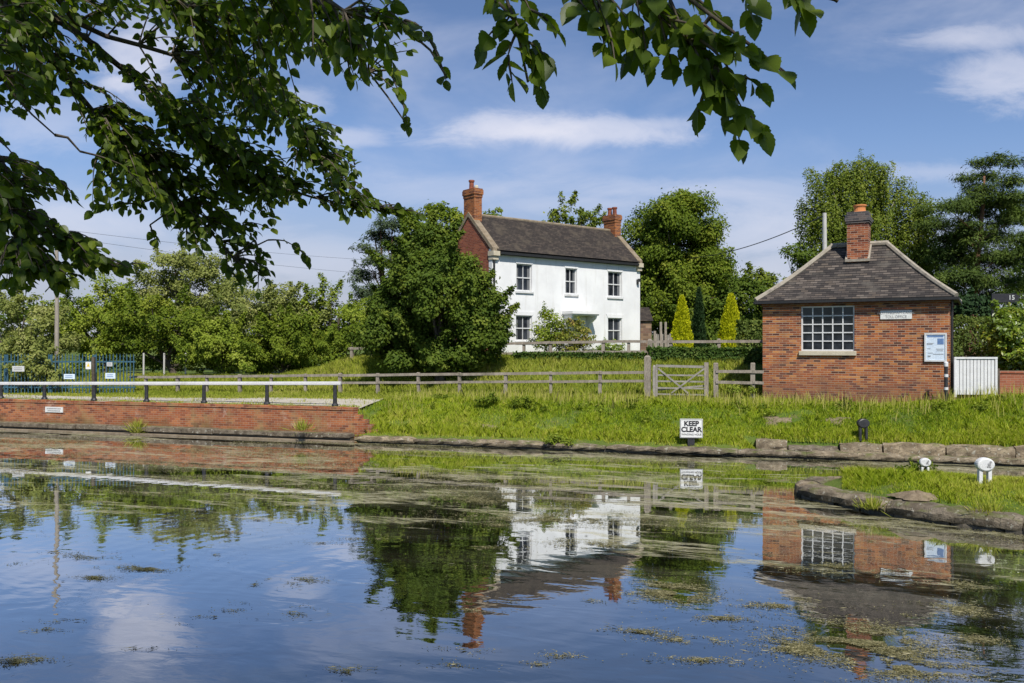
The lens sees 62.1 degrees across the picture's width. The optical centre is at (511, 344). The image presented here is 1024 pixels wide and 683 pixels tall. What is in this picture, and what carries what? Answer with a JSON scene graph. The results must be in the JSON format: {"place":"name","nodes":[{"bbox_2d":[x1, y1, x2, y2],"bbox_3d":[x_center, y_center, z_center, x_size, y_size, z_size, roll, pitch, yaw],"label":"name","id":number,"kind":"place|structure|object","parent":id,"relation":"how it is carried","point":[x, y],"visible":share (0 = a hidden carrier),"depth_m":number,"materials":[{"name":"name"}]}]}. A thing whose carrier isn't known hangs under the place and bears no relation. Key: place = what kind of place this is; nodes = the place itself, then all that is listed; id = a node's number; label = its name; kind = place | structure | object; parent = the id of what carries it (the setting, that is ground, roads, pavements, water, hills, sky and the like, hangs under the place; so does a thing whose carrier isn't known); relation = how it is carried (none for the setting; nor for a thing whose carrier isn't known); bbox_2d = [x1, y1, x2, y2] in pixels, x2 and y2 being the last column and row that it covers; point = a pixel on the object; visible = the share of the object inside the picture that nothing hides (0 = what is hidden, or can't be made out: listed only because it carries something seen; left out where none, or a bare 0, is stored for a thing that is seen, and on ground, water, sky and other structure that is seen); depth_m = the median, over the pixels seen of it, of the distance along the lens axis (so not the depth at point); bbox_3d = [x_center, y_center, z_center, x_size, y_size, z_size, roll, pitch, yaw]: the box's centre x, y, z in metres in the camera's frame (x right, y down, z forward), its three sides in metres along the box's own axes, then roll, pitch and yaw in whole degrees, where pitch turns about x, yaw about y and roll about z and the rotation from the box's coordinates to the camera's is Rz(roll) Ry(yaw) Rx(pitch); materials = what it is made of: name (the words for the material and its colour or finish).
{"place":"outdoors","nodes":[
{"label":"outdoors","id":0,"kind":"place"},
{"bbox_2d":[3,394,382,407],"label":"path","id":1,"kind":"structure","parent":0,"point":[294,401],"depth_m":31.35,"materials":[{"name":"concrete"}]},
{"bbox_2d":[0,430,1023,682],"bbox_3d":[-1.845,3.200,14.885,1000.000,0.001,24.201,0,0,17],"label":"water","id":2,"kind":"structure","parent":0,"point":[384,608],"depth_m":12.06,"materials":[{"name":"blue liquid"}]},
{"bbox_2d":[0,436,1023,682],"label":"floating weed","id":3,"kind":"object","parent":2,"relation":"on","point":[802,646],"visible":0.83,"depth_m":11.02,"materials":[{"name":"plant"}]},
{"bbox_2d":[0,332,1023,449],"bbox_3d":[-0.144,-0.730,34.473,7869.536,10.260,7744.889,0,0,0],"label":"ground","id":4,"kind":"structure","parent":0,"point":[758,377],"depth_m":27.41,"materials":[{"name":"plant"}]},
{"bbox_2d":[2,327,74,392],"bbox_3d":[-20.971,0.772,36.669,4.272,3.123,2.186,0,0,18],"label":"bush","id":5,"kind":"object","parent":4,"relation":"on","point":[43,369],"visible":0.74,"depth_m":36.38,"materials":[{"name":"green plant"}]},
{"bbox_2d":[0,290,84,375],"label":"bush","id":6,"kind":"object","parent":4,"relation":"on","point":[43,321],"visible":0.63,"depth_m":41.19,"materials":[{"name":"green plant"}]},
{"bbox_2d":[54,250,58,390],"bbox_3d":[-20.090,-1.450,37.500,0.206,7.600,0.199,0,0,0],"label":"utility pole","id":7,"kind":"object","parent":4,"relation":"on","point":[56,342],"visible":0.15,"depth_m":37.43,"materials":[{"name":"grey wood"}]},
{"bbox_2d":[0,353,135,393],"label":"palisade fence","id":8,"kind":"object","parent":4,"relation":"on","point":[49,387],"visible":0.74,"depth_m":36.20,"materials":[{"name":"metal"}]},
{"bbox_2d":[12,366,23,371],"bbox_3d":[-20.669,0.995,35.588,0.503,0.230,0.024,0,0,0],"label":"sign plate","id":9,"kind":"object","parent":8,"relation":"attached to","point":[17,368],"visible":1,"depth_m":35.58,"materials":[{"name":"metal"}]},
{"bbox_2d":[105,373,114,378],"bbox_3d":[-17.085,1.311,36.158,0.426,0.238,0.024,0,0,0],"label":"sign plate","id":10,"kind":"object","parent":8,"relation":"attached to","point":[109,375],"visible":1,"depth_m":36.15,"materials":[{"name":"white"}]},
{"bbox_2d":[91,357,95,394],"bbox_3d":[-17.524,1.451,35.600,0.120,1.897,0.120,0,0,0],"label":"wooden post","id":11,"kind":"object","parent":4,"relation":"on","point":[93,369],"visible":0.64,"depth_m":35.54,"materials":[{"name":"grey wood"}]},
{"bbox_2d":[39,270,175,372],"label":"tree","id":12,"kind":"object","parent":4,"relation":"on","point":[93,314],"visible":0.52,"depth_m":46.87,"materials":[{"name":"green plant"}]},
{"bbox_2d":[77,283,219,373],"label":"tree","id":13,"kind":"object","parent":4,"relation":"on","point":[159,330],"visible":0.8,"depth_m":44.23,"materials":[{"name":"green plant"}]},
{"bbox_2d":[0,382,340,405],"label":"railing","id":14,"kind":"object","parent":4,"relation":"on","point":[146,395],"visible":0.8,"depth_m":30.98,"materials":[{"name":"white paint"}]},
{"bbox_2d":[96,231,256,369],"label":"tree","id":15,"kind":"object","parent":4,"relation":"on","point":[207,269],"visible":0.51,"depth_m":53.33,"materials":[{"name":"green plant"}]},
{"bbox_2d":[0,399,377,442],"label":"quay wall","id":16,"kind":"structure","parent":4,"relation":"on","point":[267,422],"depth_m":30.00,"materials":[{"name":"brick"}]},
{"bbox_2d":[45,407,62,412],"bbox_3d":[-17.137,2.420,31.812,0.815,0.200,0.034,0,0,17],"label":"sign plate","id":17,"kind":"object","parent":16,"relation":"attached to","point":[54,409],"depth_m":31.79,"materials":[{"name":"metal"}]},
{"bbox_2d":[121,416,151,432],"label":"weed tuft","id":18,"kind":"object","parent":16,"relation":"on","point":[134,425],"visible":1,"depth_m":30.29,"materials":[{"name":"green plant"}]},
{"bbox_2d":[280,417,317,433],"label":"weed tuft","id":19,"kind":"object","parent":16,"relation":"on","point":[301,426],"visible":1,"depth_m":27.94,"materials":[{"name":"green plant"}]},
{"bbox_2d":[0,391,403,415],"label":"grass","id":20,"kind":"structure","parent":4,"relation":"on","point":[230,397],"depth_m":32.49,"materials":[{"name":"plant"}]},
{"bbox_2d":[168,310,272,374],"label":"bush","id":21,"kind":"object","parent":4,"relation":"on","point":[214,352],"visible":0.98,"depth_m":41.57,"materials":[{"name":"green plant"}]},
{"bbox_2d":[189,278,332,373],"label":"tree","id":22,"kind":"object","parent":4,"relation":"on","point":[238,304],"visible":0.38,"depth_m":47.80,"materials":[{"name":"green plant"}]},
{"bbox_2d":[231,302,338,374],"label":"bush","id":23,"kind":"object","parent":4,"relation":"on","point":[303,352],"visible":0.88,"depth_m":42.30,"materials":[{"name":"green plant"}]},
{"bbox_2d":[275,272,369,364],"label":"tree","id":24,"kind":"object","parent":4,"relation":"on","point":[350,312],"visible":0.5,"depth_m":47.35,"materials":[{"name":"green plant"}]},
{"bbox_2d":[313,321,365,356],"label":"bush","id":25,"kind":"object","parent":4,"relation":"on","point":[335,338],"visible":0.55,"depth_m":41.25,"materials":[{"name":"green plant"}]},
{"bbox_2d":[348,347,371,357],"bbox_3d":[-6.363,0.548,38.672,2.346,0.984,0.152,0,0,17],"label":"fence","id":26,"kind":"object","parent":4,"relation":"on","point":[351,349],"visible":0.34,"depth_m":38.91,"materials":[{"name":"grey wood"}]},
{"bbox_2d":[343,206,418,303],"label":"tree","id":27,"kind":"object","parent":4,"relation":"on","point":[379,235],"visible":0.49,"depth_m":51.64,"materials":[{"name":"green plant"}]},
{"bbox_2d":[129,371,643,394],"bbox_3d":[-5.885,1.637,33.727,22.396,1.413,0.153,0,0,17],"label":"fence","id":28,"kind":"object","parent":4,"relation":"on","point":[378,382],"visible":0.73,"depth_m":32.88,"materials":[{"name":"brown wood"}]},
{"bbox_2d":[0,0,838,299],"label":"overhanging tree","id":29,"kind":"object","parent":4,"relation":"on","point":[30,42],"visible":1,"depth_m":4.53,"materials":[{"name":"green plant"}]},
{"bbox_2d":[394,199,463,237],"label":"tree","id":30,"kind":"object","parent":4,"relation":"on","point":[444,213],"visible":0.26,"depth_m":46.69,"materials":[{"name":"green plant"}]},
{"bbox_2d":[342,209,519,384],"bbox_3d":[-3.275,-1.854,34.754,7.284,7.384,5.333,0,0,0],"label":"tree","id":31,"kind":"object","parent":4,"relation":"on","point":[433,328],"visible":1,"depth_m":33.82,"materials":[{"name":"green plant"}]},
{"bbox_2d":[474,391,498,404],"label":"weed tuft","id":32,"kind":"object","parent":4,"relation":"on","point":[491,397],"visible":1,"depth_m":29.06,"materials":[{"name":"green plant"}]},
{"bbox_2d":[482,207,502,215],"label":"tree","id":33,"kind":"object","parent":4,"relation":"on","point":[498,210],"visible":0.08,"depth_m":61.73,"materials":[{"name":"green plant"}]},
{"bbox_2d":[0,290,1000,341],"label":"woodland","id":34,"kind":"object","parent":4,"relation":"on","point":[25,316],"visible":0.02,"depth_m":110.20,"materials":[{"name":"green plant"}]},
{"bbox_2d":[2,352,1013,403],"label":"grass","id":35,"kind":"structure","parent":4,"relation":"on","point":[337,366],"depth_m":34.63,"materials":[{"name":"plant"}]},
{"bbox_2d":[507,395,536,407],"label":"weed tuft","id":36,"kind":"object","parent":4,"relation":"on","point":[526,399],"visible":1,"depth_m":28.61,"materials":[{"name":"green plant"}]},
{"bbox_2d":[447,180,643,351],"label":"house","id":37,"kind":"structure","parent":4,"relation":"on","point":[590,276],"depth_m":41.19,"materials":[{"name":"paint"}]},
{"bbox_2d":[514,259,533,293],"bbox_3d":[0.542,-3.177,39.504,1.209,1.547,0.235,0,0,-38],"label":"window","id":38,"kind":"structure","parent":37,"relation":"in","point":[523,271],"depth_m":39.55,"materials":[{"name":"white paint"}]},
{"bbox_2d":[514,311,533,341],"bbox_3d":[0.530,-0.827,39.491,1.238,1.464,0.235,0,0,-38],"label":"window","id":39,"kind":"structure","parent":37,"relation":"in","point":[523,327],"depth_m":39.54,"materials":[{"name":"white paint"}]},
{"bbox_2d":[564,264,578,295],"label":"window","id":40,"kind":"structure","parent":37,"relation":"in","point":[570,274],"depth_m":41.37,"materials":[{"name":"white paint"}]},
{"bbox_2d":[606,267,623,298],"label":"window","id":41,"kind":"structure","parent":37,"relation":"in","point":[614,277],"depth_m":43.24,"materials":[{"name":"white paint"}]},
{"bbox_2d":[606,314,623,344],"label":"window","id":42,"kind":"structure","parent":37,"relation":"in","point":[614,320],"depth_m":43.24,"materials":[{"name":"white paint"}]},
{"bbox_2d":[526,301,570,350],"bbox_3d":[1.696,-0.570,37.604,2.092,2.798,1.819,0,0,-27],"label":"shrub","id":43,"kind":"object","parent":4,"relation":"on","point":[543,333],"visible":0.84,"depth_m":37.35,"materials":[{"name":"green plant"}]},
{"bbox_2d":[550,317,596,350],"bbox_3d":[2.630,-0.218,37.274,2.176,2.112,1.630,0,0,0],"label":"shrub","id":44,"kind":"object","parent":4,"relation":"on","point":[584,334],"visible":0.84,"depth_m":37.06,"materials":[{"name":"green plant"}]},
{"bbox_2d":[542,190,606,227],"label":"tree","id":45,"kind":"object","parent":4,"relation":"on","point":[557,217],"visible":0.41,"depth_m":63.43,"materials":[{"name":"green plant"}]},
{"bbox_2d":[502,340,646,354],"bbox_3d":[2.522,0.345,36.004,6.360,1.101,0.161,0,0,17],"label":"fence","id":46,"kind":"object","parent":4,"relation":"on","point":[551,343],"visible":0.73,"depth_m":35.76,"materials":[{"name":"grey wood"}]},
{"bbox_2d":[511,351,646,361],"bbox_3d":[2.779,0.813,35.522,5.881,1.181,0.772,0,0,17],"label":"hedge","id":47,"kind":"object","parent":4,"relation":"on","point":[587,355],"visible":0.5,"depth_m":35.34,"materials":[{"name":"green plant"}]},
{"bbox_2d":[573,403,602,413],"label":"weed tuft","id":48,"kind":"object","parent":4,"relation":"on","point":[587,409],"visible":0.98,"depth_m":28.07,"materials":[{"name":"green plant"}]},
{"bbox_2d":[594,337,625,350],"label":"shrub","id":49,"kind":"object","parent":4,"relation":"on","point":[615,347],"visible":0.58,"depth_m":37.88,"materials":[{"name":"green plant"}]},
{"bbox_2d":[640,307,652,349],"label":"outbuilding","id":50,"kind":"structure","parent":4,"relation":"on","point":[646,318],"depth_m":45.20,"materials":[{"name":"brick"}]},
{"bbox_2d":[644,355,650,396],"bbox_3d":[4.867,1.287,30.520,0.232,1.821,0.227,0,0,17],"label":"gate post","id":51,"kind":"object","parent":4,"relation":"on","point":[647,372],"visible":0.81,"depth_m":30.41,"materials":[{"name":"grey wood"}]},
{"bbox_2d":[653,365,655,396],"bbox_3d":[5.092,1.458,30.396,0.108,1.484,0.111,0,0,17],"label":"gate post","id":52,"kind":"object","parent":4,"relation":"on","point":[654,379],"visible":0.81,"depth_m":30.35,"materials":[{"name":"grey wood"}]},
{"bbox_2d":[656,362,708,396],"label":"field gate","id":53,"kind":"structure","parent":52,"relation":"attached to","point":[705,367],"depth_m":30.09,"materials":[{"name":"grey wood"}]},
{"bbox_2d":[653,322,670,347],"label":"garden gate","id":54,"kind":"structure","parent":4,"relation":"on","point":[663,336],"depth_m":43.88,"materials":[{"name":"grey wood"}]},
{"bbox_2d":[670,294,693,347],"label":"conifer","id":55,"kind":"object","parent":4,"relation":"on","point":[681,329],"visible":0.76,"depth_m":41.24,"materials":[{"name":"yellow plant"}]},
{"bbox_2d":[621,185,743,344],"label":"tree","id":56,"kind":"object","parent":4,"relation":"on","point":[670,274],"visible":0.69,"depth_m":53.43,"materials":[{"name":"green plant"}]},
{"bbox_2d":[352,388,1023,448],"bbox_3d":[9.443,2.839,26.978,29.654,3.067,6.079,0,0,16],"label":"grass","id":57,"kind":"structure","parent":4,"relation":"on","point":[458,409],"depth_m":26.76,"materials":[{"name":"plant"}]},
{"bbox_2d":[354,435,1023,465],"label":"stone edging","id":58,"kind":"object","parent":4,"relation":"on","point":[811,454],"visible":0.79,"depth_m":24.73,"materials":[{"name":"stone"}]},
{"bbox_2d":[543,433,573,445],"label":"weed tuft","id":59,"kind":"object","parent":58,"relation":"on","point":[555,437],"visible":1,"depth_m":25.92,"materials":[{"name":"green plant"}]},
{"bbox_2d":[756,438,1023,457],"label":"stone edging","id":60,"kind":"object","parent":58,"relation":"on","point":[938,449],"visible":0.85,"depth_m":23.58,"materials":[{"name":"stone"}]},
{"bbox_2d":[680,419,702,445],"bbox_3d":[5.296,2.744,25.127,0.667,1.124,0.106,0,0,4],"label":"keep clear sign","id":61,"kind":"object","parent":4,"relation":"on","point":[691,430],"visible":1,"depth_m":25.08,"materials":[{"name":"metal"}]},
{"bbox_2d":[692,287,706,347],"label":"cypress tree","id":62,"kind":"object","parent":4,"relation":"on","point":[699,332],"visible":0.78,"depth_m":44.82,"materials":[{"name":"green plant"}]},
{"bbox_2d":[646,345,762,364],"bbox_3d":[7.843,0.687,33.940,4.923,1.432,1.008,0,0,17],"label":"hedge","id":63,"kind":"object","parent":4,"relation":"on","point":[698,353],"visible":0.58,"depth_m":33.66,"materials":[{"name":"green plant"}]},
{"bbox_2d":[652,338,762,347],"bbox_3d":[7.924,0.295,34.385,4.496,1.197,0.163,0,0,17],"label":"fence","id":64,"kind":"object","parent":4,"relation":"on","point":[670,341],"visible":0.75,"depth_m":34.30,"materials":[{"name":"grey wood"}]},
{"bbox_2d":[665,270,769,346],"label":"tree","id":65,"kind":"object","parent":4,"relation":"on","point":[714,311],"visible":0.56,"depth_m":49.61,"materials":[{"name":"green plant"}]},
{"bbox_2d":[717,293,739,347],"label":"conifer","id":66,"kind":"object","parent":4,"relation":"on","point":[728,323],"visible":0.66,"depth_m":41.23,"materials":[{"name":"yellow plant"}]},
{"bbox_2d":[713,363,763,398],"bbox_3d":[7.887,1.413,29.591,1.695,1.599,0.194,0,0,17],"label":"fence","id":67,"kind":"object","parent":4,"relation":"on","point":[752,372],"visible":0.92,"depth_m":29.52,"materials":[{"name":"grey wood"}]},
{"bbox_2d":[722,379,757,395],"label":"weed tuft","id":68,"kind":"object","parent":4,"relation":"on","point":[737,388],"visible":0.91,"depth_m":29.46,"materials":[{"name":"green plant"}]},
{"bbox_2d":[735,318,762,357],"bbox_3d":[10.962,-0.003,38.178,1.927,2.410,1.486,0,0,17],"label":"hedge","id":69,"kind":"object","parent":4,"relation":"on","point":[751,326],"visible":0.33,"depth_m":37.73,"materials":[{"name":"green plant"}]},
{"bbox_2d":[741,261,784,296],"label":"tree","id":70,"kind":"object","parent":4,"relation":"on","point":[762,275],"visible":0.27,"depth_m":57.67,"materials":[{"name":"green plant"}]},
{"bbox_2d":[747,277,786,313],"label":"tree","id":71,"kind":"object","parent":4,"relation":"on","point":[770,284],"depth_m":52.59,"materials":[{"name":"green plant"}]},
{"bbox_2d":[763,416,791,425],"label":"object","id":72,"kind":"structure","parent":4,"relation":"on","point":[787,419],"depth_m":25.96,"materials":[{"name":"stone"}]},
{"bbox_2d":[777,236,816,273],"bbox_3d":[13.625,-1.777,39.809,2.286,6.616,2.648,0,0,16],"label":"tree","id":73,"kind":"object","parent":4,"relation":"on","point":[800,255],"visible":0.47,"depth_m":39.40,"materials":[{"name":"green plant"}]},
{"bbox_2d":[822,213,826,250],"bbox_3d":[13.240,-2.075,36.000,0.225,7.031,0.218,0,0,0],"label":"utility pole","id":74,"kind":"object","parent":4,"relation":"on","point":[824,230],"visible":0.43,"depth_m":35.95,"materials":[{"name":"metal"}]},
{"bbox_2d":[692,216,821,257],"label":"wire","id":75,"kind":"object","parent":74,"relation":"attached to","point":[762,241],"visible":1,"depth_m":41.63,"materials":[{"name":"black metal"}]},
{"bbox_2d":[820,417,849,424],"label":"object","id":76,"kind":"structure","parent":4,"relation":"on","point":[831,419],"depth_m":25.60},
{"bbox_2d":[835,397,858,406],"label":"weed tuft","id":77,"kind":"object","parent":4,"relation":"on","point":[839,403],"visible":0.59,"depth_m":26.70,"materials":[{"name":"green plant"}]},
{"bbox_2d":[753,204,961,402],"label":"toll office","id":78,"kind":"structure","parent":4,"relation":"on","point":[825,327],"depth_m":28.36,"materials":[{"name":"orange brick"}]},
{"bbox_2d":[799,305,855,355],"bbox_3d":[10.573,-0.480,28.484,1.819,1.661,0.200,0,0,29],"label":"window","id":79,"kind":"structure","parent":78,"relation":"in","point":[825,330],"depth_m":28.53,"materials":[{"name":"white paint"}]},
{"bbox_2d":[878,310,914,318],"bbox_3d":[12.395,-0.976,27.425,1.104,0.279,0.040,0,0,29],"label":"name plate","id":80,"kind":"object","parent":78,"relation":"attached to","point":[899,314],"visible":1,"depth_m":27.41,"materials":[{"name":"metal"}]},
{"bbox_2d":[924,333,946,361],"bbox_3d":[13.389,0.074,26.863,0.638,0.902,0.060,0,0,29],"label":"notice board","id":81,"kind":"object","parent":78,"relation":"attached to","point":[935,347],"visible":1,"depth_m":26.86,"materials":[{"name":"white paint"}]},
{"bbox_2d":[856,418,869,440],"bbox_3d":[10.055,2.431,24.345,0.352,0.652,0.152,0,0,-3],"label":"mooring bollard","id":82,"kind":"object","parent":4,"relation":"on","point":[861,423],"visible":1,"depth_m":24.30,"materials":[{"name":"black metal"}]},
{"bbox_2d":[792,148,946,276],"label":"birch tree","id":83,"kind":"object","parent":4,"relation":"on","point":[853,184],"visible":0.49,"depth_m":42.16,"materials":[{"name":"green plant"}]},
{"bbox_2d":[914,230,965,296],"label":"pine tree","id":84,"kind":"object","parent":4,"relation":"on","point":[949,270],"visible":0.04,"depth_m":44.87,"materials":[{"name":"green plant"}]},
{"bbox_2d":[930,399,951,408],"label":"weed tuft","id":85,"kind":"object","parent":4,"relation":"on","point":[941,404],"visible":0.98,"depth_m":25.45,"materials":[{"name":"green plant"}]},
{"bbox_2d":[944,362,947,400],"bbox_3d":[13.377,1.356,26.200,0.128,1.689,0.128,0,0,0],"label":"banded post","id":86,"kind":"object","parent":4,"relation":"on","point":[946,379],"visible":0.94,"depth_m":26.15,"materials":[{"name":"black metal"}]},
{"bbox_2d":[898,148,1023,354],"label":"pine tree","id":87,"kind":"object","parent":4,"relation":"on","point":[980,203],"visible":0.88,"depth_m":39.77,"materials":[{"name":"green plant"}]},
{"bbox_2d":[954,285,1020,353],"bbox_3d":[20.364,-0.600,36.329,5.577,4.070,2.574,0,0,0],"label":"bush","id":88,"kind":"object","parent":4,"relation":"on","point":[971,303],"visible":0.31,"depth_m":35.98,"materials":[{"name":"green plant"}]},
{"bbox_2d":[953,313,1023,370],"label":"hedge","id":89,"kind":"object","parent":4,"relation":"on","point":[960,321],"visible":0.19,"depth_m":29.45,"materials":[{"name":"green plant"}]},
{"bbox_2d":[998,368,999,394],"bbox_3d":[15.216,1.391,26.650,0.100,1.318,0.100,0,0,0],"label":"gate post","id":90,"kind":"object","parent":4,"relation":"on","point":[998,381],"visible":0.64,"depth_m":26.60,"materials":[{"name":"brown wood"}]},
{"bbox_2d":[953,357,997,396],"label":"picket gate","id":91,"kind":"structure","parent":90,"relation":"attached to","point":[971,373],"depth_m":26.57,"materials":[{"name":"white paint"}]},
{"bbox_2d":[976,292,1023,370],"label":"shrub","id":92,"kind":"object","parent":4,"relation":"on","point":[1006,335],"visible":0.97,"depth_m":27.72,"materials":[{"name":"green plant"}]},
{"bbox_2d":[991,294,1023,317],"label":"information sign","id":93,"kind":"object","parent":4,"relation":"on","point":[1007,298],"visible":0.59,"depth_m":33.00,"materials":[{"name":"metal"}]},
{"bbox_2d":[996,203,1023,304],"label":"tree","id":94,"kind":"object","parent":4,"relation":"on","point":[1018,267],"visible":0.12,"depth_m":48.10,"materials":[{"name":"green plant"}]},
{"bbox_2d":[1000,371,1023,393],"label":"garden wall","id":95,"kind":"structure","parent":4,"relation":"on","point":[1009,378],"depth_m":26.84,"materials":[{"name":"brick"}]},
{"bbox_2d":[0,0,1023,335],"label":"sky","id":96,"kind":"structure","parent":0,"point":[927,87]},
{"bbox_2d":[383,383,1023,424],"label":"grass","id":97,"kind":"structure","parent":0,"point":[694,395],"depth_m":28.17,"materials":[{"name":"plant"}]},
{"bbox_2d":[824,464,1023,515],"bbox_3d":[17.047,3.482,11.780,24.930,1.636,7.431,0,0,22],"label":"bank","id":98,"kind":"structure","parent":0,"point":[836,483],"depth_m":15.88,"materials":[{"name":"plant"}]},
{"bbox_2d":[853,494,892,515],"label":"weed tuft","id":99,"kind":"object","parent":98,"relation":"on","point":[872,504],"visible":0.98,"depth_m":15.93,"materials":[{"name":"green plant"}]},
{"bbox_2d":[794,476,1023,534],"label":"spit edging","id":100,"kind":"object","parent":98,"relation":"on","point":[814,488],"visible":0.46,"depth_m":15.52,"materials":[{"name":"stone"}]},
{"bbox_2d":[960,498,1010,515],"bbox_3d":[8.319,2.900,14.835,0.922,0.507,0.646,0,0,0],"label":"weed tuft","id":101,"kind":"object","parent":100,"relation":"on","point":[990,507],"visible":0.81,"depth_m":14.87,"materials":[{"name":"green plant"}]},
{"bbox_2d":[887,490,937,500],"bbox_3d":[7.641,2.795,15.957,0.973,0.150,0.662,0,0,0],"label":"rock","id":102,"kind":"object","parent":98,"relation":"on","point":[916,495],"visible":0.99,"depth_m":15.83,"materials":[{"name":"stone"}]},
{"bbox_2d":[894,456,938,470],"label":"weed tuft","id":103,"kind":"object","parent":98,"relation":"on","point":[916,467],"visible":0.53,"depth_m":18.02,"materials":[{"name":"green plant"}]},
{"bbox_2d":[919,458,930,471],"bbox_3d":[8.697,2.665,17.893,0.229,0.571,0.106,0,0,6],"label":"mooring bollard","id":104,"kind":"object","parent":98,"relation":"on","point":[925,462],"visible":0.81,"depth_m":17.86,"materials":[{"name":"metal"}]},
{"bbox_2d":[974,457,994,483],"bbox_3d":[9.088,2.494,16.342,0.340,0.660,0.154,0,0,2],"label":"mooring bollard","id":105,"kind":"object","parent":98,"relation":"on","point":[985,464],"visible":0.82,"depth_m":16.30,"materials":[{"name":"metal"}]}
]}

